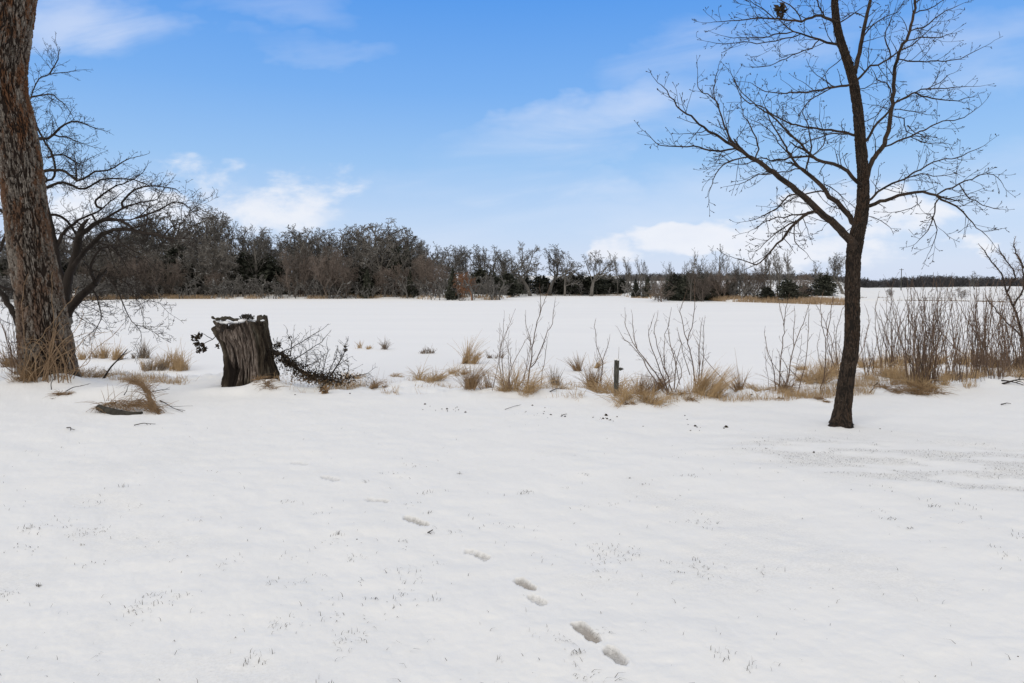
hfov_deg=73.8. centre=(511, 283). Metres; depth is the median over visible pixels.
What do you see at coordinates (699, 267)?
poplar tree
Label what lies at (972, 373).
dry grass clump
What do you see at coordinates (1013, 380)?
stick
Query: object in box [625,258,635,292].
poplar tree
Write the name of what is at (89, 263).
poplar tree
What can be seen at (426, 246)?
oak tree
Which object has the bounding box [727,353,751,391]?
dry grass clump
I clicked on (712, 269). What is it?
poplar tree
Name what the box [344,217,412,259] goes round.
oak tree
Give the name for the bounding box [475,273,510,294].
cedar tree
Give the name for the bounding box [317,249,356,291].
oak tree
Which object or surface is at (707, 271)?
poplar tree
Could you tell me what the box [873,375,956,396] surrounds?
dry grass clump
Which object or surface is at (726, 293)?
cedar tree
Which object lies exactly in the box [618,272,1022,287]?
distant treeline
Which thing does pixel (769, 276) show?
poplar tree
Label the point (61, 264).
cedar tree
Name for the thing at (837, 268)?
oak tree
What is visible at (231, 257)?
oak tree
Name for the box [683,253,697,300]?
poplar tree
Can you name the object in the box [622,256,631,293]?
poplar tree
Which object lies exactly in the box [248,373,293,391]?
dry grass clump
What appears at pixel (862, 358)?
willow shoots
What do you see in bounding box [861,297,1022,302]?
field edge grass
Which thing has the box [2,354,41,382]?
dry grass clump
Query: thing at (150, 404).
buried log
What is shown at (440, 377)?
dry grass clump
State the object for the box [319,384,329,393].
leaf clump
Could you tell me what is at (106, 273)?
cedar tree
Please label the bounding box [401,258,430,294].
brown bushy tree
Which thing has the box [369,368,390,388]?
dry grass clump
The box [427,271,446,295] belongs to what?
brown bushy tree
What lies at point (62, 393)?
dry grass clump
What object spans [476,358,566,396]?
dry grass clump
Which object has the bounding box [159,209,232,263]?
oak tree
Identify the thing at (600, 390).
dry grass clump
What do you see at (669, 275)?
poplar tree
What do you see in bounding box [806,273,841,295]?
cedar tree
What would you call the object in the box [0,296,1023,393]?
lake
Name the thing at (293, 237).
oak tree
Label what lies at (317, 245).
poplar tree
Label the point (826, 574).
ground
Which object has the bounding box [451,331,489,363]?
dry grass clump
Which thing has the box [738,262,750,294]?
poplar tree
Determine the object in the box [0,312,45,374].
willow shoots
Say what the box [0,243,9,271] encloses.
poplar tree
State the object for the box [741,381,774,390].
dry grass clump
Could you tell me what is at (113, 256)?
oak tree
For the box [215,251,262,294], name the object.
cedar tree
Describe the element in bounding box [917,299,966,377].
willow shoots
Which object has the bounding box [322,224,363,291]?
oak tree
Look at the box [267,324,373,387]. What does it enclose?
brush pile
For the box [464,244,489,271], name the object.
oak tree
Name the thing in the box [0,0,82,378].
old tree
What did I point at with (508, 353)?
willow shoots
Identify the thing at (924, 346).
willow shoots
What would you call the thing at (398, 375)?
dry grass clump
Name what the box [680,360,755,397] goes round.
dry grass clump
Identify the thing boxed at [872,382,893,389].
dry grass clump
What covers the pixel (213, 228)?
oak tree
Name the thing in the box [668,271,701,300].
cedar tree
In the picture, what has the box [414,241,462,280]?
oak tree
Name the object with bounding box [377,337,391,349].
dry grass clump
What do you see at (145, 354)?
dry grass clump
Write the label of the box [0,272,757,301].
underbrush
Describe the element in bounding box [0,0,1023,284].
sky
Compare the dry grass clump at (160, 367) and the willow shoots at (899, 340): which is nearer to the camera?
the willow shoots at (899, 340)
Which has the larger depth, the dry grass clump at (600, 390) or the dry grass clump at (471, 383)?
the dry grass clump at (600, 390)
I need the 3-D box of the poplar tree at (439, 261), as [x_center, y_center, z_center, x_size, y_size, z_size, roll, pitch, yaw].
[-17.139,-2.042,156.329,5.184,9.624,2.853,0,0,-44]
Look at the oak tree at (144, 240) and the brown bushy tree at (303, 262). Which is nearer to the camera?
the brown bushy tree at (303, 262)
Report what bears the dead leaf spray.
attached to the tree stump
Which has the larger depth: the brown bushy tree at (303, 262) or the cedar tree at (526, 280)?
the cedar tree at (526, 280)
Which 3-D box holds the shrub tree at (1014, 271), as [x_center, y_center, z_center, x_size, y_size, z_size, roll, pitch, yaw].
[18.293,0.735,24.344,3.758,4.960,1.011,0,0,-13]
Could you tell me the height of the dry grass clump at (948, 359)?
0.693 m
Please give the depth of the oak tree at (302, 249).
154.93 m
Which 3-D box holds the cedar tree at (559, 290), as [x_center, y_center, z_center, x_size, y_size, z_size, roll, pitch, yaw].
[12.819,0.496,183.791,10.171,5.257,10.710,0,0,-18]
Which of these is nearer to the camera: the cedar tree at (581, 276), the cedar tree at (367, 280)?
the cedar tree at (367, 280)
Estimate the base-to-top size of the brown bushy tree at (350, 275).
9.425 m
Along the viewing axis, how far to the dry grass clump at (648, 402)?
11.85 m
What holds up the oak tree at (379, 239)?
on the ground at (826, 574)
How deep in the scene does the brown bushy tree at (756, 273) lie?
123.81 m
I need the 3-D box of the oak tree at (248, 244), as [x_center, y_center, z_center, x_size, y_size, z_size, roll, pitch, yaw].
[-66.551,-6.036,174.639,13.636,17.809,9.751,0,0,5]
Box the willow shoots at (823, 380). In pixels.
[818,291,835,390]
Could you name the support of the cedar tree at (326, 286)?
on the ground at (826, 574)
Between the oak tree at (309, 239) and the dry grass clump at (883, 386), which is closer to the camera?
the dry grass clump at (883, 386)
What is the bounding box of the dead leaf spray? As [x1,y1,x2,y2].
[191,332,219,353]
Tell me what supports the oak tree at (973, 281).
on the ground at (826, 574)
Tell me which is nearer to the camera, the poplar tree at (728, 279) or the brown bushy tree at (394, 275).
the poplar tree at (728, 279)
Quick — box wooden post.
[613,355,622,393]
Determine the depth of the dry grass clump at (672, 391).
12.38 m
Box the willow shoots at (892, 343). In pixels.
[876,288,916,369]
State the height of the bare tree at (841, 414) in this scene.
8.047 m
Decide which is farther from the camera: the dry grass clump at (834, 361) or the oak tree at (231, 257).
the oak tree at (231, 257)
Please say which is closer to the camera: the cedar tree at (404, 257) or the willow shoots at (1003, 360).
the willow shoots at (1003, 360)
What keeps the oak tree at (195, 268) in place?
on the ground at (826, 574)
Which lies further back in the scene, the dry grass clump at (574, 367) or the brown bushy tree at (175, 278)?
the brown bushy tree at (175, 278)
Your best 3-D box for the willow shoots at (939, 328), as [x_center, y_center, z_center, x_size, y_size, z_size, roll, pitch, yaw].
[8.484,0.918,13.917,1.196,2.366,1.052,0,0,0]
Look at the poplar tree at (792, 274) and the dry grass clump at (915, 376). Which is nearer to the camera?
the dry grass clump at (915, 376)
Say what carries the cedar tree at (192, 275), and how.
on the ground at (826, 574)
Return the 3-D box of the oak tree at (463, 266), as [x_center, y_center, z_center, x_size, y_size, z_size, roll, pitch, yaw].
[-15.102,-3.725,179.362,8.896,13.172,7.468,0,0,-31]
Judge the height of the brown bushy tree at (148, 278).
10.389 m
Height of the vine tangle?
2.258 m
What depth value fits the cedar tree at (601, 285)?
183.23 m
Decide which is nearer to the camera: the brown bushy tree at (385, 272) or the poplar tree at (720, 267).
the poplar tree at (720, 267)
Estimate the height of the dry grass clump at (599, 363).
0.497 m
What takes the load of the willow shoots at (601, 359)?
on the ground at (826, 574)
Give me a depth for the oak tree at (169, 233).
162.12 m
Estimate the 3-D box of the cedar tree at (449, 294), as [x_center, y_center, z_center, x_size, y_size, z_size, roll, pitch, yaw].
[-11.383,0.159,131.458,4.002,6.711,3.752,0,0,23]
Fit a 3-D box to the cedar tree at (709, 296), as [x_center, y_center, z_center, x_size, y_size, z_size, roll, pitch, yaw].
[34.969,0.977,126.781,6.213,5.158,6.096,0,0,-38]
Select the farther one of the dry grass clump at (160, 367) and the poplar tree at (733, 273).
the poplar tree at (733, 273)
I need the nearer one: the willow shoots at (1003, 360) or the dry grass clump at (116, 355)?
the willow shoots at (1003, 360)
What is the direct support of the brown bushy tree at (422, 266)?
on the ground at (826, 574)
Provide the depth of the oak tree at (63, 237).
159.97 m
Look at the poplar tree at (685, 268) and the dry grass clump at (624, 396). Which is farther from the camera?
the poplar tree at (685, 268)
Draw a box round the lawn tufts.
[1,448,1012,682]
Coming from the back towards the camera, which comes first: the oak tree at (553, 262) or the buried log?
the oak tree at (553, 262)
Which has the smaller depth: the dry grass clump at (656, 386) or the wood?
the dry grass clump at (656, 386)
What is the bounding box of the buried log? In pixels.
[76,372,173,414]
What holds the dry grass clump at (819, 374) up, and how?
on the lake
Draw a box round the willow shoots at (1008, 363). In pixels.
[988,286,1023,372]
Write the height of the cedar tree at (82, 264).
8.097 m
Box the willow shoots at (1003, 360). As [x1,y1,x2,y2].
[974,289,1023,378]
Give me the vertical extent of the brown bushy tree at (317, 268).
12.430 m
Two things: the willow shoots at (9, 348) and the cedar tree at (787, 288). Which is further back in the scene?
the cedar tree at (787, 288)
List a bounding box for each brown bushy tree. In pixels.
[78,258,118,292]
[107,255,148,291]
[123,253,170,295]
[156,258,188,295]
[274,249,309,296]
[284,245,316,295]
[298,246,335,296]
[306,244,352,298]
[330,257,358,298]
[372,265,392,294]
[384,262,406,296]
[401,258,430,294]
[409,252,441,295]
[419,258,448,295]
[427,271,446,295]
[644,275,674,301]
[685,271,713,301]
[706,272,736,297]
[731,264,771,295]
[744,267,773,295]
[792,271,814,294]
[949,286,970,298]
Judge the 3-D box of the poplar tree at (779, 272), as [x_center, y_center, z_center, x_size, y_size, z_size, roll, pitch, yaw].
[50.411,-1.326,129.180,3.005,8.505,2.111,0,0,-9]
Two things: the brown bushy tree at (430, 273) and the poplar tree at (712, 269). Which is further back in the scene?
the brown bushy tree at (430, 273)
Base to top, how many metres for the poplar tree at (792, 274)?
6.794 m
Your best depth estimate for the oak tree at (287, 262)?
155.49 m
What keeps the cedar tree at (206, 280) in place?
on the ground at (826, 574)
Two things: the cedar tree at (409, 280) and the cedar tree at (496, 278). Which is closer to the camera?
the cedar tree at (409, 280)
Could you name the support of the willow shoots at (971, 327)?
on the ground at (826, 574)
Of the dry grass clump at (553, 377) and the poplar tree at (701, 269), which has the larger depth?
the poplar tree at (701, 269)
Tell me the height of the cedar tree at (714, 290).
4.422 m
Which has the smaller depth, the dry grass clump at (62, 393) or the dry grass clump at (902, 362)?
the dry grass clump at (62, 393)
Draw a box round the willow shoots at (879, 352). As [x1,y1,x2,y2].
[865,291,910,374]
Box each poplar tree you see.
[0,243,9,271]
[85,251,95,275]
[244,225,267,293]
[245,237,269,269]
[309,227,330,265]
[347,239,365,263]
[427,255,445,291]
[613,257,623,294]
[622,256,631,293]
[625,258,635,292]
[635,260,644,286]
[641,260,649,282]
[651,273,658,298]
[661,261,674,300]
[663,263,676,295]
[681,258,691,277]
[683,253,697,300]
[692,257,705,280]
[697,260,707,276]
[702,262,713,299]
[708,260,717,278]
[711,245,727,295]
[722,257,732,280]
[731,263,739,297]
[733,259,747,294]
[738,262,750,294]
[761,248,770,285]
[762,250,778,289]
[770,250,783,282]
[770,257,785,289]
[782,247,793,280]
[784,264,796,282]
[811,262,821,280]
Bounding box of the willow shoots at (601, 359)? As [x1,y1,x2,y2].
[594,319,609,386]
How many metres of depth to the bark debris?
13.95 m
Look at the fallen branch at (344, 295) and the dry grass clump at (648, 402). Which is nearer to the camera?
the dry grass clump at (648, 402)
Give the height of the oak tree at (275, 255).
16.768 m
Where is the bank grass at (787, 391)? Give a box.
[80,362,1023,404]
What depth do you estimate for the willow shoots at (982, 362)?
22.84 m
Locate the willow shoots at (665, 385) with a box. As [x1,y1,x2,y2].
[616,307,687,393]
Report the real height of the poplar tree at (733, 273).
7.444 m
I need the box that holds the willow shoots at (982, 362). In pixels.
[955,278,1022,376]
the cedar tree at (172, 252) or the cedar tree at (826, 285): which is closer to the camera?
the cedar tree at (826, 285)
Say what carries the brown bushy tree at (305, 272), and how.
on the ground at (826, 574)
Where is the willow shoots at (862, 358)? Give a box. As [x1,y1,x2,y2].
[860,320,882,374]
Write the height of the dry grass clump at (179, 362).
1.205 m
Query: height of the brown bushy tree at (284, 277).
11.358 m
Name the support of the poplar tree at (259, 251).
on the ground at (826, 574)
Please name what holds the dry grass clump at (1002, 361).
on the lake
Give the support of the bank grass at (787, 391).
on the ground at (826, 574)
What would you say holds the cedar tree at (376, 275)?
on the ground at (826, 574)
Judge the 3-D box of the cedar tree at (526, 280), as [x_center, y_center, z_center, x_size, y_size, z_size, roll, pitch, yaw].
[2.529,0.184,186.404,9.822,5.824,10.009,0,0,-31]
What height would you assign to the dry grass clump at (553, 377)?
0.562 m
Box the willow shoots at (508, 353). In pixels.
[492,313,534,390]
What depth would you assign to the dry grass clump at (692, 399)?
12.14 m
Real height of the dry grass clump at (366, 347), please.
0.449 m
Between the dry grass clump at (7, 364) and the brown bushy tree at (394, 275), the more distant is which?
the brown bushy tree at (394, 275)
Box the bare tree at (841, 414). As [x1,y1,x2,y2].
[634,0,1019,428]
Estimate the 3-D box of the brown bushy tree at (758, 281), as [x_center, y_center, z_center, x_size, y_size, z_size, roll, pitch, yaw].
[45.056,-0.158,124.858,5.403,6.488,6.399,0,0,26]
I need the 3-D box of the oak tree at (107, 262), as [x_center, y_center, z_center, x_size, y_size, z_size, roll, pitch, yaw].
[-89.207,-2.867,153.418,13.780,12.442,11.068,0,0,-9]
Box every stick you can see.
[103,349,131,377]
[1002,374,1023,383]
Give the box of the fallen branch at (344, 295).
[328,285,355,298]
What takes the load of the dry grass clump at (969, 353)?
on the lake
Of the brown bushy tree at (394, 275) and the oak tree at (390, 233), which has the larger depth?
the oak tree at (390, 233)
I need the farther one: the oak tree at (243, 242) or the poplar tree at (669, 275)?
the oak tree at (243, 242)
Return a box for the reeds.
[71,293,844,304]
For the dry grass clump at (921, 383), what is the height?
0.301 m
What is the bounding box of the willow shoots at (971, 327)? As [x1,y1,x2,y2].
[953,298,998,366]
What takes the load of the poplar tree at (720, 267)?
on the ground at (826, 574)
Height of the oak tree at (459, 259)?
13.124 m
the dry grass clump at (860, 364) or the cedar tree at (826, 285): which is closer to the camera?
the dry grass clump at (860, 364)
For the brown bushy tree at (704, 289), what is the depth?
120.05 m
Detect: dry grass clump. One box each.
[0,343,16,366]
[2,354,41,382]
[46,389,73,396]
[75,331,115,359]
[79,367,111,377]
[107,339,131,359]
[130,339,159,358]
[137,344,195,370]
[139,356,170,371]
[161,339,195,370]
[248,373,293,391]
[336,370,366,378]
[354,341,371,348]
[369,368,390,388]
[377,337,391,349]
[389,372,404,376]
[407,362,455,382]
[440,361,474,375]
[448,354,501,390]
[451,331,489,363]
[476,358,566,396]
[485,349,506,357]
[539,362,562,385]
[561,353,587,370]
[569,358,604,388]
[569,366,672,393]
[585,371,683,408]
[588,356,611,367]
[627,369,684,395]
[640,397,674,406]
[665,387,691,395]
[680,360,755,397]
[683,395,700,401]
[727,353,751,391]
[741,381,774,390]
[751,374,813,392]
[777,350,873,384]
[791,362,809,369]
[810,394,830,402]
[818,349,858,375]
[839,354,888,367]
[856,353,908,379]
[867,359,950,379]
[868,344,930,365]
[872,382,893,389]
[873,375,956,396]
[877,331,964,385]
[879,376,960,391]
[911,348,967,364]
[941,366,985,377]
[956,342,1006,366]
[967,350,1023,369]
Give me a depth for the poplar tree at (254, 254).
154.18 m
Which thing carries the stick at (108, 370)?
on the ground at (826, 574)
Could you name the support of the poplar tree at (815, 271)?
on the ground at (826, 574)
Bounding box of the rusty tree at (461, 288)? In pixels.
[452,271,478,300]
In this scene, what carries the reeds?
on the lake
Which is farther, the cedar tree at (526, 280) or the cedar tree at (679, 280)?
the cedar tree at (526, 280)
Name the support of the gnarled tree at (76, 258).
on the ground at (826, 574)
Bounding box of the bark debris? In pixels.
[239,314,253,319]
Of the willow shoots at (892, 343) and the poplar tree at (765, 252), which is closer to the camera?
the willow shoots at (892, 343)
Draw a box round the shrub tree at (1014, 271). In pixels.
[978,237,1023,349]
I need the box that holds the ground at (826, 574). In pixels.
[0,276,1023,682]
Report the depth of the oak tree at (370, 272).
155.59 m
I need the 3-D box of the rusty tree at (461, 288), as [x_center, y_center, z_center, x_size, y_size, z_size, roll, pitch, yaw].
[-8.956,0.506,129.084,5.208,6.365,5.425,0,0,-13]
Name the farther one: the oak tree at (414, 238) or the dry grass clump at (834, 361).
the oak tree at (414, 238)
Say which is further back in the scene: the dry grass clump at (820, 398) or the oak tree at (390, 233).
the oak tree at (390, 233)
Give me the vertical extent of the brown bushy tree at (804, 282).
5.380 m
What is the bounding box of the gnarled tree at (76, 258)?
[0,32,224,362]
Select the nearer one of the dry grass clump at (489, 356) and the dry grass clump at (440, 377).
the dry grass clump at (440, 377)
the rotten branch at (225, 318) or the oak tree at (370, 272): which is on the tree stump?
the rotten branch at (225, 318)
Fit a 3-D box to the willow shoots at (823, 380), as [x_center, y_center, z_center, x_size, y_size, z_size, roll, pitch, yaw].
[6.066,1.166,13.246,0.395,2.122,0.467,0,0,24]
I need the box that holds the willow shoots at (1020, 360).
[999,282,1023,369]
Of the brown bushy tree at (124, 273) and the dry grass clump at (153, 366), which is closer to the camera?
the dry grass clump at (153, 366)
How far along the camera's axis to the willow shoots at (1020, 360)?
23.87 m
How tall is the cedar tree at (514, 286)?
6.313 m
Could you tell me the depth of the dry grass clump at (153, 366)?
24.74 m
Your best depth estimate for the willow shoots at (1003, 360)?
14.92 m
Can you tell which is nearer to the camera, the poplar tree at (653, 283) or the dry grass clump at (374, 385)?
the dry grass clump at (374, 385)
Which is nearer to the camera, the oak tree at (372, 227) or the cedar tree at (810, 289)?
the cedar tree at (810, 289)
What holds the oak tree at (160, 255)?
on the ground at (826, 574)
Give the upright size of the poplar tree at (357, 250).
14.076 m
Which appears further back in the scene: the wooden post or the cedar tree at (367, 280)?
the cedar tree at (367, 280)
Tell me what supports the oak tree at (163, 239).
on the ground at (826, 574)
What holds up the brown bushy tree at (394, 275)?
on the ground at (826, 574)
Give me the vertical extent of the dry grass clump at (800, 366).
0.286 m
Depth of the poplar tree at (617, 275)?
181.83 m
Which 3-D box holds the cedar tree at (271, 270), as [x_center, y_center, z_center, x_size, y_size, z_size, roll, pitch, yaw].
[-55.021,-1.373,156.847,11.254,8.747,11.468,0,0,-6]
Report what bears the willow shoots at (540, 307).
on the ground at (826, 574)
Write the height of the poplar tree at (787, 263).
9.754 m
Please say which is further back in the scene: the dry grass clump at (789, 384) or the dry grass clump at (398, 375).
the dry grass clump at (398, 375)
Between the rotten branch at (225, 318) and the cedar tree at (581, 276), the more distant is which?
the cedar tree at (581, 276)
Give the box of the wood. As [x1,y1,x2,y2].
[0,231,860,288]
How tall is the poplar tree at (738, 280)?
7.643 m
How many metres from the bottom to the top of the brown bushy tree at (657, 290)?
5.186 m
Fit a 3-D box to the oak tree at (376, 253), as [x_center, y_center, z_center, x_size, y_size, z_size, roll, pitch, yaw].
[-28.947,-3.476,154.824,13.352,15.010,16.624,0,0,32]
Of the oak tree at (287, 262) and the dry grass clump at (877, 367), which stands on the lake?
the dry grass clump at (877, 367)
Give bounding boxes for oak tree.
[0,231,6,262]
[53,222,70,257]
[59,234,85,268]
[60,235,115,285]
[69,225,121,262]
[80,243,130,292]
[83,217,150,265]
[83,226,125,269]
[88,244,155,292]
[116,216,167,262]
[125,244,157,293]
[132,205,222,261]
[146,249,187,294]
[153,215,203,264]
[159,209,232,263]
[175,234,223,294]
[179,206,240,291]
[194,242,239,294]
[197,238,247,294]
[221,226,270,253]
[233,225,271,257]
[247,228,291,267]
[270,226,315,266]
[276,248,297,293]
[277,223,323,277]
[291,236,329,292]
[299,228,337,264]
[305,237,351,279]
[314,228,356,271]
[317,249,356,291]
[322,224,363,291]
[340,243,382,279]
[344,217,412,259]
[353,235,417,291]
[354,222,413,262]
[363,225,424,275]
[394,248,421,283]
[399,228,429,268]
[410,243,436,290]
[413,240,450,283]
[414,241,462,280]
[434,245,469,277]
[445,245,471,290]
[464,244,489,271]
[479,245,507,275]
[493,250,528,280]
[499,241,543,295]
[542,244,584,295]
[553,251,582,295]
[580,250,618,295]
[810,252,845,293]
[968,272,982,288]
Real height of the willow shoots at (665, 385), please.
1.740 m
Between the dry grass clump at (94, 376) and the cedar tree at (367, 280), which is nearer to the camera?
the dry grass clump at (94, 376)
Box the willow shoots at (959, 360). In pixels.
[939,283,997,381]
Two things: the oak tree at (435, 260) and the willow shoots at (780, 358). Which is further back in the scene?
the oak tree at (435, 260)
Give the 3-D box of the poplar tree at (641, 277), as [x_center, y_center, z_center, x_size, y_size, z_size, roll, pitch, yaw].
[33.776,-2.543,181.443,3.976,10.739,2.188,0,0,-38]
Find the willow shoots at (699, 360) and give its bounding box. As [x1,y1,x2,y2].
[676,284,707,384]
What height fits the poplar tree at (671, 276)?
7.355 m
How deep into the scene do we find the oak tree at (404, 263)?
152.43 m
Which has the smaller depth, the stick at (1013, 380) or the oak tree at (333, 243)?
the stick at (1013, 380)
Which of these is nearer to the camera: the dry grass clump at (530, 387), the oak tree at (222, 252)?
the dry grass clump at (530, 387)
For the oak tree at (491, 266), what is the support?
on the ground at (826, 574)
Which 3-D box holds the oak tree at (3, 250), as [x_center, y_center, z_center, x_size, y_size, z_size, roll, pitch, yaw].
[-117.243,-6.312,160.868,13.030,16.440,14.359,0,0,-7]
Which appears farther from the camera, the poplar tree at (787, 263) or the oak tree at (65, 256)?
the oak tree at (65, 256)
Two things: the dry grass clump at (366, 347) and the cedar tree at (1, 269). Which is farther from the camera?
the cedar tree at (1, 269)
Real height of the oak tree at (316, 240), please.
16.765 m
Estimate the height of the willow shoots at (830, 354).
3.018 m
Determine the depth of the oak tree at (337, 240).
167.16 m
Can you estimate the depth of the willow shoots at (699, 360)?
13.48 m
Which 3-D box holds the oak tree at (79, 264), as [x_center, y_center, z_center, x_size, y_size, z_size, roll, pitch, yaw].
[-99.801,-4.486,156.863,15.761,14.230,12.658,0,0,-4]
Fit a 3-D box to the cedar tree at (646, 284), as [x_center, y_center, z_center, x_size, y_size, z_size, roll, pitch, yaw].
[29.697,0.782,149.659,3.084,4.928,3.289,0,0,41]
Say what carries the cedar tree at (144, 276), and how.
on the ground at (826, 574)
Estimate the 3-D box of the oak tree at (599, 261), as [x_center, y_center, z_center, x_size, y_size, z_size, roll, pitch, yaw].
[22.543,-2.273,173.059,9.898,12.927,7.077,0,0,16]
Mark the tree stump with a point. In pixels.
(245, 345)
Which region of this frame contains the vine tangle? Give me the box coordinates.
[3,275,122,382]
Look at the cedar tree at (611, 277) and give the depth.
189.12 m
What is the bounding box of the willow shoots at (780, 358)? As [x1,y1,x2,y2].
[763,291,815,391]
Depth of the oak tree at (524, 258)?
174.02 m
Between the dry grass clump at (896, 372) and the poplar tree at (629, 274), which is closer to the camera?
the dry grass clump at (896, 372)
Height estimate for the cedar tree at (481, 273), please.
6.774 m
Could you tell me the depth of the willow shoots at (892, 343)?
23.95 m
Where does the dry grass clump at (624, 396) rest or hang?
on the ground at (826, 574)
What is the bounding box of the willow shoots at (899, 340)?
[875,301,926,370]
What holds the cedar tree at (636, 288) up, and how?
on the ground at (826, 574)
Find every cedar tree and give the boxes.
[0,257,7,279]
[0,262,80,284]
[63,261,92,277]
[80,265,120,293]
[114,262,171,293]
[144,245,197,293]
[164,260,208,294]
[188,257,225,294]
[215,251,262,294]
[229,253,288,294]
[253,259,286,294]
[307,269,344,293]
[334,263,380,294]
[359,259,387,294]
[359,269,376,298]
[381,246,418,294]
[401,270,417,296]
[443,268,462,299]
[464,267,492,293]
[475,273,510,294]
[496,271,528,296]
[517,274,536,293]
[526,274,554,293]
[545,279,574,294]
[554,272,595,294]
[572,276,621,293]
[599,273,616,293]
[608,277,633,293]
[630,278,641,296]
[641,276,653,297]
[651,274,687,300]
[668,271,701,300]
[691,276,713,300]
[708,279,725,299]
[721,279,742,296]
[753,286,778,299]
[771,278,809,301]
[795,285,820,297]
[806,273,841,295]
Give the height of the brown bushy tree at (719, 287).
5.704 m
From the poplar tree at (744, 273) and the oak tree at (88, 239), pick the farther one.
the oak tree at (88, 239)
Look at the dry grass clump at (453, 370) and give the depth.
23.47 m
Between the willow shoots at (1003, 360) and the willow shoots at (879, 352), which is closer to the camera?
the willow shoots at (1003, 360)
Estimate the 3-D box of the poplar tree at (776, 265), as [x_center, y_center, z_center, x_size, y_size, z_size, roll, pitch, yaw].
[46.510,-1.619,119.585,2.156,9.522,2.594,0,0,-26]
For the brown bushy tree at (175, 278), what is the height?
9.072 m
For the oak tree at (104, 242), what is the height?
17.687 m
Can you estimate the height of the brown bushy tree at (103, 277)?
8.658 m
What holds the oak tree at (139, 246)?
on the ground at (826, 574)
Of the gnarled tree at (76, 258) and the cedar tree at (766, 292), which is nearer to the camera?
the gnarled tree at (76, 258)
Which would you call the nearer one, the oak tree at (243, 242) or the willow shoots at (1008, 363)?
the willow shoots at (1008, 363)
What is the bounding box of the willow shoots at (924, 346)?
[883,272,954,384]
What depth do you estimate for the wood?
215.02 m
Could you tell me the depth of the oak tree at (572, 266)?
176.99 m
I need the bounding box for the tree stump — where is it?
[211,315,279,386]
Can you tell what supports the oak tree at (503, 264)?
on the ground at (826, 574)
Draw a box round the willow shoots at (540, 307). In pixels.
[521,285,557,384]
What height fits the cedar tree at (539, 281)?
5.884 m
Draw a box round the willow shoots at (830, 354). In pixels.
[814,297,868,374]
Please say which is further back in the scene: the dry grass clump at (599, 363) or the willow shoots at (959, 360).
the dry grass clump at (599, 363)
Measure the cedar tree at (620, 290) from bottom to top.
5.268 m
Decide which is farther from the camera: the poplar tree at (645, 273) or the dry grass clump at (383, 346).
the poplar tree at (645, 273)
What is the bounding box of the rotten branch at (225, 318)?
[211,316,238,321]
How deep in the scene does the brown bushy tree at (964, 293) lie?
127.59 m
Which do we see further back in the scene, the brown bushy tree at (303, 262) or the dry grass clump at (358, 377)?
the brown bushy tree at (303, 262)
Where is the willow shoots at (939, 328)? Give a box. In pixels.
[896,271,952,383]
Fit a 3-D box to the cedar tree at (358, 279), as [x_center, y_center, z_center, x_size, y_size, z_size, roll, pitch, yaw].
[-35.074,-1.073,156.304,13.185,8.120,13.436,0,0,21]

